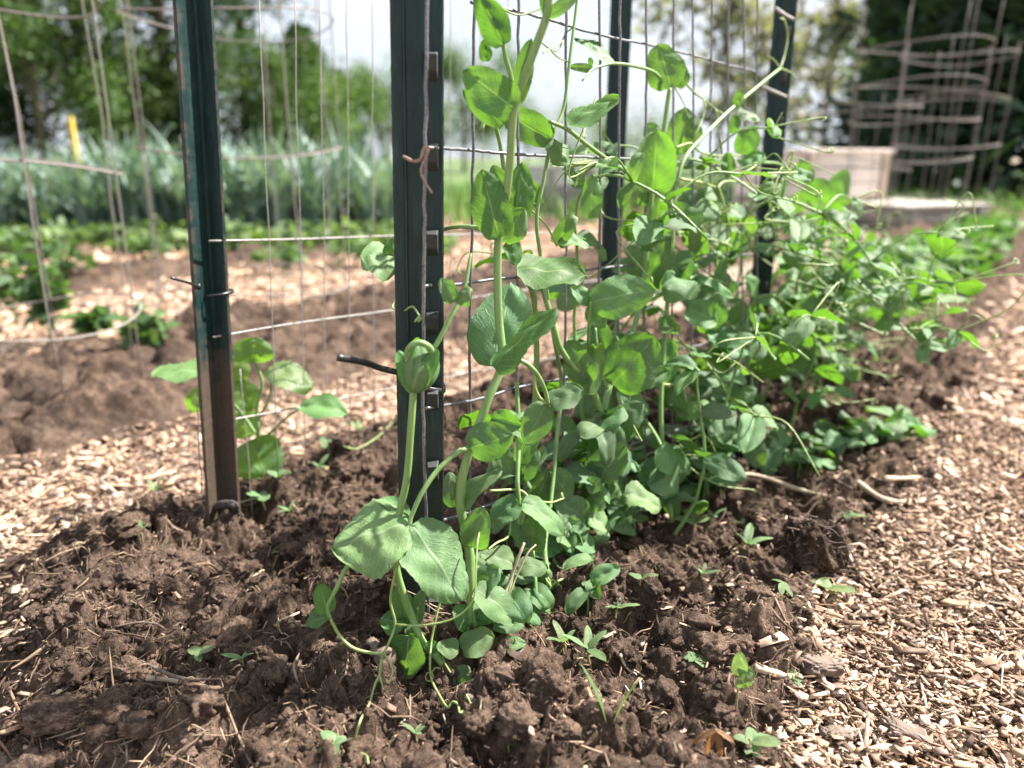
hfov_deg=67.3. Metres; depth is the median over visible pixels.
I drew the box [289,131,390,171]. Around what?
leek
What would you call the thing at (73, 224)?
bean plant
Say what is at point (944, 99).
plant cage
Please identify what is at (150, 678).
twig
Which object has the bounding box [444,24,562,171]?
broadleaf tree
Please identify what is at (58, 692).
twig
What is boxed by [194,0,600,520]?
wire trellis
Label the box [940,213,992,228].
pea plant
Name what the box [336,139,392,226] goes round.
leek
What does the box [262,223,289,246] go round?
bean plant
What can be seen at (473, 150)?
wire trellis
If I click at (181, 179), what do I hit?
leek
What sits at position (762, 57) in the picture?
bare tree
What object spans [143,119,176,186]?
leek
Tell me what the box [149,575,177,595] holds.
soil lump
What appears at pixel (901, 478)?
twig
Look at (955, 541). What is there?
twig
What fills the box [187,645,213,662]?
seedling
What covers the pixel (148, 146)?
leek
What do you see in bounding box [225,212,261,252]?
bean plant
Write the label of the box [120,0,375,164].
conifer tree
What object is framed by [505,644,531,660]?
dead leaf
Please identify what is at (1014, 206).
grass
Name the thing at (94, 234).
bean plant
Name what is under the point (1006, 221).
pea plant
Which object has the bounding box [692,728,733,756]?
dead leaf
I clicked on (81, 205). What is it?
leek
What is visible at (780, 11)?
wire clip
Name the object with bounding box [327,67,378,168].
conifer tree
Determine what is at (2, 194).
leek
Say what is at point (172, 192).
leek
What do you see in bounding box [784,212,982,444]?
pea plant
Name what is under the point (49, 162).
plant cage
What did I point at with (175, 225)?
bean plant
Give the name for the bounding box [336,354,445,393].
cable tie
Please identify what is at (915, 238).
pea plant
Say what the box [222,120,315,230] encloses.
leek
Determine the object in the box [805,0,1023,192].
conifer tree
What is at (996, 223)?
pea plant
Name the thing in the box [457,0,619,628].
pea plant
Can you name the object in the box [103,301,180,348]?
young plant
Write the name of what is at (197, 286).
cable tie
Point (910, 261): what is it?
pea plant
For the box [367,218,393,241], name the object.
bean plant
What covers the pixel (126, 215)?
leek
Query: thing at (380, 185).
leek
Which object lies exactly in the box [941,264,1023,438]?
wood chips
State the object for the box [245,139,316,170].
leek
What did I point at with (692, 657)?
seedling
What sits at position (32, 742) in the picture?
straw litter
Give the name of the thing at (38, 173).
leek
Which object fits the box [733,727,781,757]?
seedling
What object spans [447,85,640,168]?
broadleaf tree
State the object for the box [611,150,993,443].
pea plant
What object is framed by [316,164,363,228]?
leek
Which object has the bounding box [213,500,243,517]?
cord
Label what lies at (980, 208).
raised bed
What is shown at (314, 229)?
bean plant
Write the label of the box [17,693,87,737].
soil lump
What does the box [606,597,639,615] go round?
seedling
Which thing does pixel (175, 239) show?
bean plant
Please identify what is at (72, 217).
leek
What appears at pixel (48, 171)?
leek
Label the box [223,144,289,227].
leek
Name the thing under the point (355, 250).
young plant
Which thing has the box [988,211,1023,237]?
pea plant
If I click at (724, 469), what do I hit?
pea plant
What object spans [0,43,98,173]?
conifer tree
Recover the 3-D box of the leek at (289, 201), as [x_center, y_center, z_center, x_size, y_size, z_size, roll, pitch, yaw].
[-1.019,-0.904,3.566,0.823,0.441,0.429,6,18,21]
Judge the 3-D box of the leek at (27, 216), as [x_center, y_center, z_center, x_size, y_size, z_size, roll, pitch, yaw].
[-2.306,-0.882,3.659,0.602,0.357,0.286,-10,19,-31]
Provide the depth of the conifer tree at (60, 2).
13.96 m
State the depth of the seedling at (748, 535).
0.73 m
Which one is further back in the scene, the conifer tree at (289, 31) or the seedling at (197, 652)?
the conifer tree at (289, 31)
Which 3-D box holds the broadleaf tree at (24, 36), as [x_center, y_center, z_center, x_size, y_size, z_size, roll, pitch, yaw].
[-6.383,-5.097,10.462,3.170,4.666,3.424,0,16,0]
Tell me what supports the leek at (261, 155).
on the garden bed at (86, 248)
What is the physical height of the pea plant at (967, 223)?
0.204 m
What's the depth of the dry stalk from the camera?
0.57 m
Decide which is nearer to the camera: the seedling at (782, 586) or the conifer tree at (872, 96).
the seedling at (782, 586)
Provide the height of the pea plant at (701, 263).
0.341 m
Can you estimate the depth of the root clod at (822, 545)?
0.70 m
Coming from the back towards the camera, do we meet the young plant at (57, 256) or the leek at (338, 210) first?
the leek at (338, 210)
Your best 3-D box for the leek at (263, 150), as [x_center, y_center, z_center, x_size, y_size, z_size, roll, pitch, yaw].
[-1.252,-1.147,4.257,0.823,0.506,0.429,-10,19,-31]
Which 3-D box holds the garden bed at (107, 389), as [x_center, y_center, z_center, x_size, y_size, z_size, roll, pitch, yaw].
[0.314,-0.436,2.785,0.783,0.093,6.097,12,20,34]
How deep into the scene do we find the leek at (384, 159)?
4.01 m
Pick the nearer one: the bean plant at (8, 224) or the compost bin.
the bean plant at (8, 224)
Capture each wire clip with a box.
[762,85,787,97]
[774,7,793,20]
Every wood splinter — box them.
[753,663,792,679]
[940,668,964,753]
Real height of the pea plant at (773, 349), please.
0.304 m
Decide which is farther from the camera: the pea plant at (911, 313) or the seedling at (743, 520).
the pea plant at (911, 313)
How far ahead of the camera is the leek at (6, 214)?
3.64 m
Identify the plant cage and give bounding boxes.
[0,0,142,397]
[115,0,348,338]
[788,94,923,238]
[842,0,1003,239]
[884,36,1020,231]
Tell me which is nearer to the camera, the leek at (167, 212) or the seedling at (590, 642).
the seedling at (590, 642)
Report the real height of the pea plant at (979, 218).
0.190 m
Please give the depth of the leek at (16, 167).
4.06 m
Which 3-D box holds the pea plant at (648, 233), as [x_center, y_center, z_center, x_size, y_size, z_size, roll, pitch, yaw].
[0.108,-0.058,0.768,0.285,0.416,0.192,-8,18,-25]
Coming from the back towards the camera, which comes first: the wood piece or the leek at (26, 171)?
the leek at (26, 171)
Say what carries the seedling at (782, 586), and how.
on the garden bed at (664, 661)
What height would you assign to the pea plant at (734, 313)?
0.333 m
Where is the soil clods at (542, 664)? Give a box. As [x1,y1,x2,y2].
[0,312,1000,767]
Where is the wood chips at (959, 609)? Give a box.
[748,393,1023,767]
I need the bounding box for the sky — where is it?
[0,0,1019,157]
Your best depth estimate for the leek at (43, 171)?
3.90 m
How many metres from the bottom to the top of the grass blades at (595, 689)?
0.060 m
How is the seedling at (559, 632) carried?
on the garden bed at (664, 661)
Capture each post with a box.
[172,0,240,524]
[390,0,443,611]
[600,0,631,336]
[744,0,797,394]
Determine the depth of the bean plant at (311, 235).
3.22 m
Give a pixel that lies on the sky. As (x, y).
(549, 68)
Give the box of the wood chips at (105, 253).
[0,206,630,275]
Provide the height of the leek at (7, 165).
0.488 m
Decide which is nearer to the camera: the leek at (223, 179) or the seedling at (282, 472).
the seedling at (282, 472)
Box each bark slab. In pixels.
[799,653,844,678]
[819,725,857,743]
[880,715,935,743]
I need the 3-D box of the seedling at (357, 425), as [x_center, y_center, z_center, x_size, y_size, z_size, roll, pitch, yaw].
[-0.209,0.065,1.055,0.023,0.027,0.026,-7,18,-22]
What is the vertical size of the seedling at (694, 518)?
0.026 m
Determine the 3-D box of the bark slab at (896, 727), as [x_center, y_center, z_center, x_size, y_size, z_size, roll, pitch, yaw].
[0.280,0.246,0.541,0.039,0.016,0.024,7,18,22]
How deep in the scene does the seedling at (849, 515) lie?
0.81 m
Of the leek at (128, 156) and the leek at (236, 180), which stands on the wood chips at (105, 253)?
the leek at (236, 180)
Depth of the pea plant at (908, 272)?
1.17 m
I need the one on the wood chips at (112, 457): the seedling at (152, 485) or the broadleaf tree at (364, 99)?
the seedling at (152, 485)
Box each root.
[343,421,392,449]
[619,654,641,688]
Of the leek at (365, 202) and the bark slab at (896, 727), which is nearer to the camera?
the bark slab at (896, 727)
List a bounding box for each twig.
[25,687,67,707]
[113,621,156,627]
[137,658,224,680]
[145,675,198,687]
[695,472,843,501]
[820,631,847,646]
[856,480,964,503]
[882,472,946,481]
[943,534,1009,563]
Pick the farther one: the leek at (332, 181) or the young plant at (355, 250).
the leek at (332, 181)
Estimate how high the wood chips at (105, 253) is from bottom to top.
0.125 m
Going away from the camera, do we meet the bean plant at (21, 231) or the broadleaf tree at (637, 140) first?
the bean plant at (21, 231)
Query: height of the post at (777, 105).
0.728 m
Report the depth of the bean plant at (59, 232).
3.22 m
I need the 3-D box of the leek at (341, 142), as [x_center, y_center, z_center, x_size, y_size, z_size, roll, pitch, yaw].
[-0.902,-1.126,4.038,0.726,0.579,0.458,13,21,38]
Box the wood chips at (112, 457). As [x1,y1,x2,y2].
[0,305,681,587]
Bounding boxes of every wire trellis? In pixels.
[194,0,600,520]
[421,0,758,616]
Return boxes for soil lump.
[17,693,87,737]
[115,710,157,739]
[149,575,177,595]
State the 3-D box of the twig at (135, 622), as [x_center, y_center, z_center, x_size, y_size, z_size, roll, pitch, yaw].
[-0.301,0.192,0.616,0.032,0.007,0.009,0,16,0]
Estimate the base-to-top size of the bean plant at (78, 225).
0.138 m
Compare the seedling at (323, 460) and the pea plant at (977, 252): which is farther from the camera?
the pea plant at (977, 252)
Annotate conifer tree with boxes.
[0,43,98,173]
[5,0,230,178]
[25,0,291,175]
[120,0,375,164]
[257,20,368,161]
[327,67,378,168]
[788,0,1023,198]
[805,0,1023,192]
[831,9,970,154]
[842,0,1023,202]
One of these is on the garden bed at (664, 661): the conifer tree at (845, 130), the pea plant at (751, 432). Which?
the pea plant at (751, 432)
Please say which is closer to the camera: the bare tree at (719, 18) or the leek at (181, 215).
the leek at (181, 215)
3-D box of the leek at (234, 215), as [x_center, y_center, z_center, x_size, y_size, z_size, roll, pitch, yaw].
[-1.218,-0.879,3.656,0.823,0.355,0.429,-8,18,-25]
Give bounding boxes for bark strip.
[840,742,973,765]
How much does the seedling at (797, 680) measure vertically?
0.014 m
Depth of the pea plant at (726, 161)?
0.81 m
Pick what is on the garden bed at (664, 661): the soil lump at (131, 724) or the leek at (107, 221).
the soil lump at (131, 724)
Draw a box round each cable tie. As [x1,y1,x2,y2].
[170,277,233,296]
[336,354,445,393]
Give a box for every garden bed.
[0,193,637,260]
[0,201,726,307]
[0,205,1023,767]
[0,220,852,493]
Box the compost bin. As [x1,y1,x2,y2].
[514,165,596,210]
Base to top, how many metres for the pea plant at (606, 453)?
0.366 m
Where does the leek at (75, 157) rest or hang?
on the ground at (748, 266)
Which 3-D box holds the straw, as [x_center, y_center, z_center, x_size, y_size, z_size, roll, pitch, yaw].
[-0.173,0.182,0.604,0.022,0.008,0.010,-15,22,-42]
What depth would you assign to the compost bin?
5.77 m
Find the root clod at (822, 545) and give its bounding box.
[775,512,857,581]
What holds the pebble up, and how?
on the garden bed at (664, 661)
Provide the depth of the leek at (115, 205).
3.63 m
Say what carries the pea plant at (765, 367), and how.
on the garden bed at (664, 661)
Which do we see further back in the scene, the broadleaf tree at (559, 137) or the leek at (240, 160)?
the broadleaf tree at (559, 137)
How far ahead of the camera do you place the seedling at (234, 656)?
0.55 m
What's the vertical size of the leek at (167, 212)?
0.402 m
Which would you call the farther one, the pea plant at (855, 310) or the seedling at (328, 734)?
the pea plant at (855, 310)
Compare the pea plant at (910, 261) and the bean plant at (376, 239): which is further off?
the bean plant at (376, 239)
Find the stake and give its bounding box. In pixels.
[67,117,79,174]
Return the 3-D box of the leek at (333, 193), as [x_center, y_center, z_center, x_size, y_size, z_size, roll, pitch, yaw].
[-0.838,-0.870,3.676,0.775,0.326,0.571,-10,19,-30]
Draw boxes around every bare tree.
[602,0,820,173]
[725,0,855,148]
[791,0,883,146]
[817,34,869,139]
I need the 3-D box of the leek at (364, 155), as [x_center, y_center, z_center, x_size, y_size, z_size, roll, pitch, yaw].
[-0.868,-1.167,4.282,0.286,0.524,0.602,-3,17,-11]
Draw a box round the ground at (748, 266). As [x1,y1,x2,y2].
[0,158,1023,767]
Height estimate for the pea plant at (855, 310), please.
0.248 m
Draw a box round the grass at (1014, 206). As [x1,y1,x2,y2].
[444,174,1023,226]
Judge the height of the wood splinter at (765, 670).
0.015 m
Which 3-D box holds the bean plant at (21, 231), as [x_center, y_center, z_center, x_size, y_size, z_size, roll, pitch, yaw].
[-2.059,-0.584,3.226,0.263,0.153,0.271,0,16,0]
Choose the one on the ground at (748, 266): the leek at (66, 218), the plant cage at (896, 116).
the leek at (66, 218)
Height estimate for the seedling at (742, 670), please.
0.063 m
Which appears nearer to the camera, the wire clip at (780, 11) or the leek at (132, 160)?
the wire clip at (780, 11)
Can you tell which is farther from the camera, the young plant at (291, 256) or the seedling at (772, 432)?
the young plant at (291, 256)
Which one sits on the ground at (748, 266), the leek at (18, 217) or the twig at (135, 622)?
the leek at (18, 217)
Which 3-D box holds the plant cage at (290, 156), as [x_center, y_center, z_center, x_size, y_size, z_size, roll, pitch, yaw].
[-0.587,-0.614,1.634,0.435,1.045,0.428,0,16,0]
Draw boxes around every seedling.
[138,519,147,540]
[148,476,163,495]
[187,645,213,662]
[221,651,252,666]
[246,490,269,510]
[267,469,291,480]
[278,501,298,513]
[312,454,328,474]
[318,730,346,754]
[319,437,331,449]
[349,419,365,435]
[403,723,424,741]
[546,620,575,652]
[561,625,606,668]
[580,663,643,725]
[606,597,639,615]
[629,573,657,580]
[676,508,710,532]
[684,651,711,666]
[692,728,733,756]
[694,563,720,576]
[707,508,725,524]
[731,652,754,717]
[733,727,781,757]
[734,519,746,528]
[738,523,771,550]
[766,423,785,437]
[772,579,792,600]
[789,669,802,685]
[812,577,856,594]
[813,446,839,453]
[839,511,865,518]
[843,428,872,448]
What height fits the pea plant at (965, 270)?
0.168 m
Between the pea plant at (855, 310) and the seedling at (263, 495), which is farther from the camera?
the pea plant at (855, 310)
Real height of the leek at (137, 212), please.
0.500 m
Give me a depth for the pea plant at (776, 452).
0.93 m
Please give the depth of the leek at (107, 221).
3.83 m
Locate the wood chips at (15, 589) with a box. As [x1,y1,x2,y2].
[0,508,176,767]
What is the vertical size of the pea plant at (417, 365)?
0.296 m
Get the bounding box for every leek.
[0,136,46,207]
[0,141,98,229]
[0,143,84,225]
[0,145,98,200]
[0,149,66,222]
[0,153,69,224]
[0,155,44,225]
[0,162,40,224]
[2,162,75,233]
[3,153,73,231]
[4,156,57,204]
[7,151,119,196]
[12,153,112,229]
[13,154,126,225]
[14,156,76,203]
[15,142,93,230]
[18,131,157,175]
[33,143,166,230]
[40,124,183,224]
[43,140,84,188]
[47,149,144,190]
[54,132,143,224]
[68,129,181,220]
[71,125,170,226]
[72,149,104,182]
[80,153,182,186]
[81,135,181,181]
[85,127,181,183]
[88,170,176,223]
[91,118,182,220]
[94,138,181,172]
[98,131,182,168]
[99,137,235,226]
[104,150,184,226]
[108,135,262,203]
[111,132,152,227]
[121,132,179,190]
[127,132,267,222]
[134,167,233,207]
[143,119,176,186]
[149,132,260,204]
[155,144,182,222]
[166,165,263,231]
[177,133,267,222]
[221,123,302,230]
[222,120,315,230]
[223,128,321,171]
[223,133,269,213]
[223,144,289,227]
[223,162,288,223]
[225,137,325,226]
[230,143,370,230]
[236,139,289,170]
[238,176,291,230]
[240,119,284,224]
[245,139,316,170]
[247,154,333,226]
[254,167,379,228]
[262,121,335,226]
[267,127,369,219]
[273,134,367,231]
[273,160,362,201]
[279,114,390,201]
[280,115,353,231]
[288,129,354,188]
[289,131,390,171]
[305,157,371,209]
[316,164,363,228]
[325,151,392,222]
[325,166,364,232]
[327,141,392,170]
[334,145,392,233]
[336,131,374,194]
[336,132,391,183]
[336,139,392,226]
[343,152,385,198]
[347,128,378,174]
[364,137,392,190]
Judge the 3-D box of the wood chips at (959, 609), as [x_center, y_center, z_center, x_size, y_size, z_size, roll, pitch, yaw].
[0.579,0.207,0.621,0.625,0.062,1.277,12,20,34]
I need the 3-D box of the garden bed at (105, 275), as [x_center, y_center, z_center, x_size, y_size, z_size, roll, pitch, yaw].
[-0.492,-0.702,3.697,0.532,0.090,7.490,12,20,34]
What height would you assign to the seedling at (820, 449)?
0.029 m
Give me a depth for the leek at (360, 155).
4.32 m
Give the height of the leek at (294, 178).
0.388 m
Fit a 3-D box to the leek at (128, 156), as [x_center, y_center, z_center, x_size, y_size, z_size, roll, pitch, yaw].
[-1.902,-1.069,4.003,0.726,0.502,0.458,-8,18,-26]
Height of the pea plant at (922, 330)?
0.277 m
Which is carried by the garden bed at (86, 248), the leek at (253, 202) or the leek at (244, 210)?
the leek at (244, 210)
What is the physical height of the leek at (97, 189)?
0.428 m
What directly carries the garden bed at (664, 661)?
on the ground at (748, 266)
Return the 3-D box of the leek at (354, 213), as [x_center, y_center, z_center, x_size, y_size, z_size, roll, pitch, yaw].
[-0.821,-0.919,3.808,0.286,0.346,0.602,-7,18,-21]
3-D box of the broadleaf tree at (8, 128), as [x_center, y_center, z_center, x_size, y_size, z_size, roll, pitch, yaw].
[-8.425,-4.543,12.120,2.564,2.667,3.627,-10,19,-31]
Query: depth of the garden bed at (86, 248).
3.30 m
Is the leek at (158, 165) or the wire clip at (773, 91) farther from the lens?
the leek at (158, 165)
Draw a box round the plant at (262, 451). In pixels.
[150,337,347,479]
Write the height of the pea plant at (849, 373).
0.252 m
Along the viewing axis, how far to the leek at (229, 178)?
3.62 m
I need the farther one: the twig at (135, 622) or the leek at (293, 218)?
the leek at (293, 218)
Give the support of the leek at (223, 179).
on the garden bed at (86, 248)
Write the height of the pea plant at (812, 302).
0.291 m
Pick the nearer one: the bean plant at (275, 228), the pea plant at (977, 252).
the pea plant at (977, 252)
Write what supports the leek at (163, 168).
on the ground at (748, 266)
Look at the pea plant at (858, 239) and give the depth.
1.61 m
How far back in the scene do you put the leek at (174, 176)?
3.83 m
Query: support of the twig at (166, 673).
on the garden bed at (664, 661)
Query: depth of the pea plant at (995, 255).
2.49 m
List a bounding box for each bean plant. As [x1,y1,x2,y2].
[0,217,31,230]
[0,227,40,250]
[4,219,67,249]
[19,209,90,248]
[37,219,97,242]
[65,223,87,237]
[73,220,112,243]
[97,221,146,241]
[102,227,165,250]
[124,214,172,236]
[140,222,183,242]
[148,221,188,253]
[162,222,187,243]
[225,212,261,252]
[226,218,268,250]
[236,221,281,248]
[258,219,319,247]
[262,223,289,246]
[272,230,327,248]
[306,220,341,242]
[308,219,347,233]
[319,215,365,246]
[340,225,393,247]
[361,216,392,238]
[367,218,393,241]
[384,231,448,245]
[444,232,458,254]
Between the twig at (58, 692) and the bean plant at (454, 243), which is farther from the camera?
the bean plant at (454, 243)
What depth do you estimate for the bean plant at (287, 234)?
3.19 m
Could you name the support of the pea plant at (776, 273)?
on the garden bed at (664, 661)
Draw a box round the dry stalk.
[505,542,536,593]
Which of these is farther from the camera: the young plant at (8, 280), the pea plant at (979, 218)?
the pea plant at (979, 218)
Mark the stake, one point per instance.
(72, 132)
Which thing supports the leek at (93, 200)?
on the garden bed at (86, 248)
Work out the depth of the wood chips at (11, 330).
2.37 m
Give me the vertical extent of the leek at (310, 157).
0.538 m
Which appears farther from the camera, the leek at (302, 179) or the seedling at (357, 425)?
the leek at (302, 179)
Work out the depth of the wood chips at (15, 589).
0.61 m
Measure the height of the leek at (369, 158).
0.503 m
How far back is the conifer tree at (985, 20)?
7.08 m
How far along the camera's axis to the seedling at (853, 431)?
1.00 m
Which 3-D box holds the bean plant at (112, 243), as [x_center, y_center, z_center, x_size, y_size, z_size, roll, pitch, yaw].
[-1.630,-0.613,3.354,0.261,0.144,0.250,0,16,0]
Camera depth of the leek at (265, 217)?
3.83 m
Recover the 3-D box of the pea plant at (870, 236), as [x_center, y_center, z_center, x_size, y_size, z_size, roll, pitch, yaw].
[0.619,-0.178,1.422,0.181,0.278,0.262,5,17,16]
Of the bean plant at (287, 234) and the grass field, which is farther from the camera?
the grass field
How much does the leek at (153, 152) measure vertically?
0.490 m
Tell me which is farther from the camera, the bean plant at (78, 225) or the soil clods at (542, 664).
the bean plant at (78, 225)
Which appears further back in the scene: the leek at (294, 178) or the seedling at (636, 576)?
the leek at (294, 178)
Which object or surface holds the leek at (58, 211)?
on the ground at (748, 266)
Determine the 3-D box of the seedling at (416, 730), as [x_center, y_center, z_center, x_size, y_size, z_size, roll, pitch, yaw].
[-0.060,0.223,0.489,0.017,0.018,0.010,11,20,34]
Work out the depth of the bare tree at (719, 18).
18.39 m
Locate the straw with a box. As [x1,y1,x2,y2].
[277,611,299,622]
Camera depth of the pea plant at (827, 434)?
1.04 m
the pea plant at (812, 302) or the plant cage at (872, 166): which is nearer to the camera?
the pea plant at (812, 302)
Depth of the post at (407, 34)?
0.52 m
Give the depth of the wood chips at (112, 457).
1.04 m
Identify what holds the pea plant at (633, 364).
on the garden bed at (664, 661)
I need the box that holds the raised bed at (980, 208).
[847,198,993,229]
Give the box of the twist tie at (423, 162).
[402,145,432,193]
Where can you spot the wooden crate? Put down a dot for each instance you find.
(861, 178)
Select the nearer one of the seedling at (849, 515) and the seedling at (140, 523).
the seedling at (140, 523)
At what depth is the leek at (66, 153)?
4.20 m
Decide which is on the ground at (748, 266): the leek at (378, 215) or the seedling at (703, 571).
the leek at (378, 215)
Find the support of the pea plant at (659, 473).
on the garden bed at (664, 661)
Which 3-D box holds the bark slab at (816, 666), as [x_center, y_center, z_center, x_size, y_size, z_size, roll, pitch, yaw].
[0.229,0.208,0.571,0.036,0.017,0.024,-7,18,-24]
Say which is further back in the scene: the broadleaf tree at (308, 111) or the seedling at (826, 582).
the broadleaf tree at (308, 111)
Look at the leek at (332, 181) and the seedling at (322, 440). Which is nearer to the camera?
the seedling at (322, 440)
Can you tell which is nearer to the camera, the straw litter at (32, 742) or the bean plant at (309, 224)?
the straw litter at (32, 742)
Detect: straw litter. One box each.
[0,328,972,767]
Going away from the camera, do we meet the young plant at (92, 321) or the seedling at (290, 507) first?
the seedling at (290, 507)
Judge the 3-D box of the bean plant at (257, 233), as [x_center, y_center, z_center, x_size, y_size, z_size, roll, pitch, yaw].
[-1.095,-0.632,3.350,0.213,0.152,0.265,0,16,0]
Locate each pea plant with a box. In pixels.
[304,0,582,763]
[378,253,472,681]
[455,96,797,503]
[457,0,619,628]
[504,38,733,510]
[515,254,648,557]
[548,113,833,451]
[549,203,754,490]
[608,18,859,523]
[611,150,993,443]
[629,192,830,392]
[661,355,746,535]
[675,180,860,400]
[683,282,846,495]
[694,222,1023,413]
[721,203,875,356]
[728,275,792,474]
[733,222,856,347]
[742,242,950,477]
[767,224,1023,401]
[767,269,900,471]
[775,218,882,315]
[775,254,969,457]
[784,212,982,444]
[801,254,974,379]
[810,216,907,337]
[812,212,902,331]
[819,267,930,339]
[828,242,930,306]
[839,234,982,442]
[855,243,930,319]
[883,235,965,261]
[891,235,956,294]
[907,217,972,238]
[909,243,993,296]
[911,230,987,264]
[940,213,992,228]
[944,215,1000,254]
[961,224,1010,267]
[967,214,1023,249]
[985,214,1012,239]
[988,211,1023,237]
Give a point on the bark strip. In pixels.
(884, 745)
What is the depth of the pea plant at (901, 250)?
1.67 m
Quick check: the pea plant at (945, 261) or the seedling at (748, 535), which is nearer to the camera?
the seedling at (748, 535)
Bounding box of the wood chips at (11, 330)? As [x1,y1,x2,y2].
[0,221,681,355]
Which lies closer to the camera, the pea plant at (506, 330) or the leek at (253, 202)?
the pea plant at (506, 330)
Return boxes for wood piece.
[365,636,396,664]
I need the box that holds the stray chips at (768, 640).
[0,324,997,767]
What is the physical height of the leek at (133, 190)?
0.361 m
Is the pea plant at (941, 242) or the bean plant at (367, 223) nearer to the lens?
the pea plant at (941, 242)
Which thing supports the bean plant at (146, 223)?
on the garden bed at (86, 248)
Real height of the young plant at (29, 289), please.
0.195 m
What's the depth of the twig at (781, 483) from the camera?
0.86 m
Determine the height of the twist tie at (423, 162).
0.028 m
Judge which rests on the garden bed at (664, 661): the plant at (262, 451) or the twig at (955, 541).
the plant at (262, 451)
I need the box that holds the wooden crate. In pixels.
[733,149,895,224]
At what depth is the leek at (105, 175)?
3.74 m
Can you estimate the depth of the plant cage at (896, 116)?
3.15 m
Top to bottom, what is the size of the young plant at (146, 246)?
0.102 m
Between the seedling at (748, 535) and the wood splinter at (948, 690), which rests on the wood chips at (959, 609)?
the wood splinter at (948, 690)
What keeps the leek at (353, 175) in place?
on the ground at (748, 266)
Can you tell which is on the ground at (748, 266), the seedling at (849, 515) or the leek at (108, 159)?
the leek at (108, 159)
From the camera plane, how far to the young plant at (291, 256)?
2.65 m
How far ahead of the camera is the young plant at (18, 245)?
2.65 m
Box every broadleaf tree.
[0,0,174,165]
[0,23,68,165]
[70,20,251,167]
[217,24,371,157]
[287,51,390,158]
[332,49,454,165]
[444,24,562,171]
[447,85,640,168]
[571,80,703,170]
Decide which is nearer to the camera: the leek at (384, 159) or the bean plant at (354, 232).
the bean plant at (354, 232)
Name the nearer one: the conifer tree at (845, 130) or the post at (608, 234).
the post at (608, 234)
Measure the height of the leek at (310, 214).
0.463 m
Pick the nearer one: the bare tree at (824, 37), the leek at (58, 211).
the leek at (58, 211)
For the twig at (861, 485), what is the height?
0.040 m
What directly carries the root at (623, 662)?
on the garden bed at (664, 661)
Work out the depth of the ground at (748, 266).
1.08 m
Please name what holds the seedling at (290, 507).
on the garden bed at (664, 661)
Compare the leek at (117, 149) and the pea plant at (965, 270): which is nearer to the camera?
the pea plant at (965, 270)
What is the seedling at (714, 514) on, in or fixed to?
on the garden bed at (664, 661)
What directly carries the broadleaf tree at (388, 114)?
on the grass field
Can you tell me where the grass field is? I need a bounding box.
[11,159,1023,217]
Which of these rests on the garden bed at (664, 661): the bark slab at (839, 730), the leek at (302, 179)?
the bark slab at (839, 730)
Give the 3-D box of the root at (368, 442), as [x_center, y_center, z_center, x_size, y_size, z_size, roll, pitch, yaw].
[-0.207,0.069,1.021,0.074,0.049,0.212,0,16,0]
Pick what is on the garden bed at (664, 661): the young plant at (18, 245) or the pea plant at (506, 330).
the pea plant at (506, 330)
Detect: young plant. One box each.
[0,226,34,267]
[0,249,27,322]
[7,252,75,338]
[35,238,102,276]
[58,304,117,337]
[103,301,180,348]
[125,235,174,258]
[248,241,316,271]
[326,234,371,266]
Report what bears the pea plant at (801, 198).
on the garden bed at (664, 661)
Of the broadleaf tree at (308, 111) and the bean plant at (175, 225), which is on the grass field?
the broadleaf tree at (308, 111)
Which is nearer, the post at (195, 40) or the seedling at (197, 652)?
the seedling at (197, 652)
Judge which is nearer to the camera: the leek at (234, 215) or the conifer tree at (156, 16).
the leek at (234, 215)
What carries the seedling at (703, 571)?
on the garden bed at (664, 661)
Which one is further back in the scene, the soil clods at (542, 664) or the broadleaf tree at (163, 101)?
the broadleaf tree at (163, 101)
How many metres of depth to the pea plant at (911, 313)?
1.27 m
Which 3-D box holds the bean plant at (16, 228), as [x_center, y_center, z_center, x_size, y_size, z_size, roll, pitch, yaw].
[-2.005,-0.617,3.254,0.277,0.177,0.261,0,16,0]
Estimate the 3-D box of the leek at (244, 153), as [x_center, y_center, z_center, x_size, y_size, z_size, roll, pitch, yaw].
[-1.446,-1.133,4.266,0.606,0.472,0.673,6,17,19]
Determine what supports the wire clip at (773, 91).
attached to the post at (777, 105)
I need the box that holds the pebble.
[464,693,475,702]
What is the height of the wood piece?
0.033 m
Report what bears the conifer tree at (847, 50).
on the grass field
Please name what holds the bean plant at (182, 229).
on the garden bed at (86, 248)
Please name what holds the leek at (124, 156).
on the ground at (748, 266)
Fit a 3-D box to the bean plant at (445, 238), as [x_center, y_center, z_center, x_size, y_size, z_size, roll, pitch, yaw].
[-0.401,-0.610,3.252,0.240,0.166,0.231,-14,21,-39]
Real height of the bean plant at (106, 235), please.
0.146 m
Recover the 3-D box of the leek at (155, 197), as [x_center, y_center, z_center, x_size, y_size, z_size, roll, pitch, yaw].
[-1.789,-0.972,3.627,0.823,0.523,0.429,0,16,1]
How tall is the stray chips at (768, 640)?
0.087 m

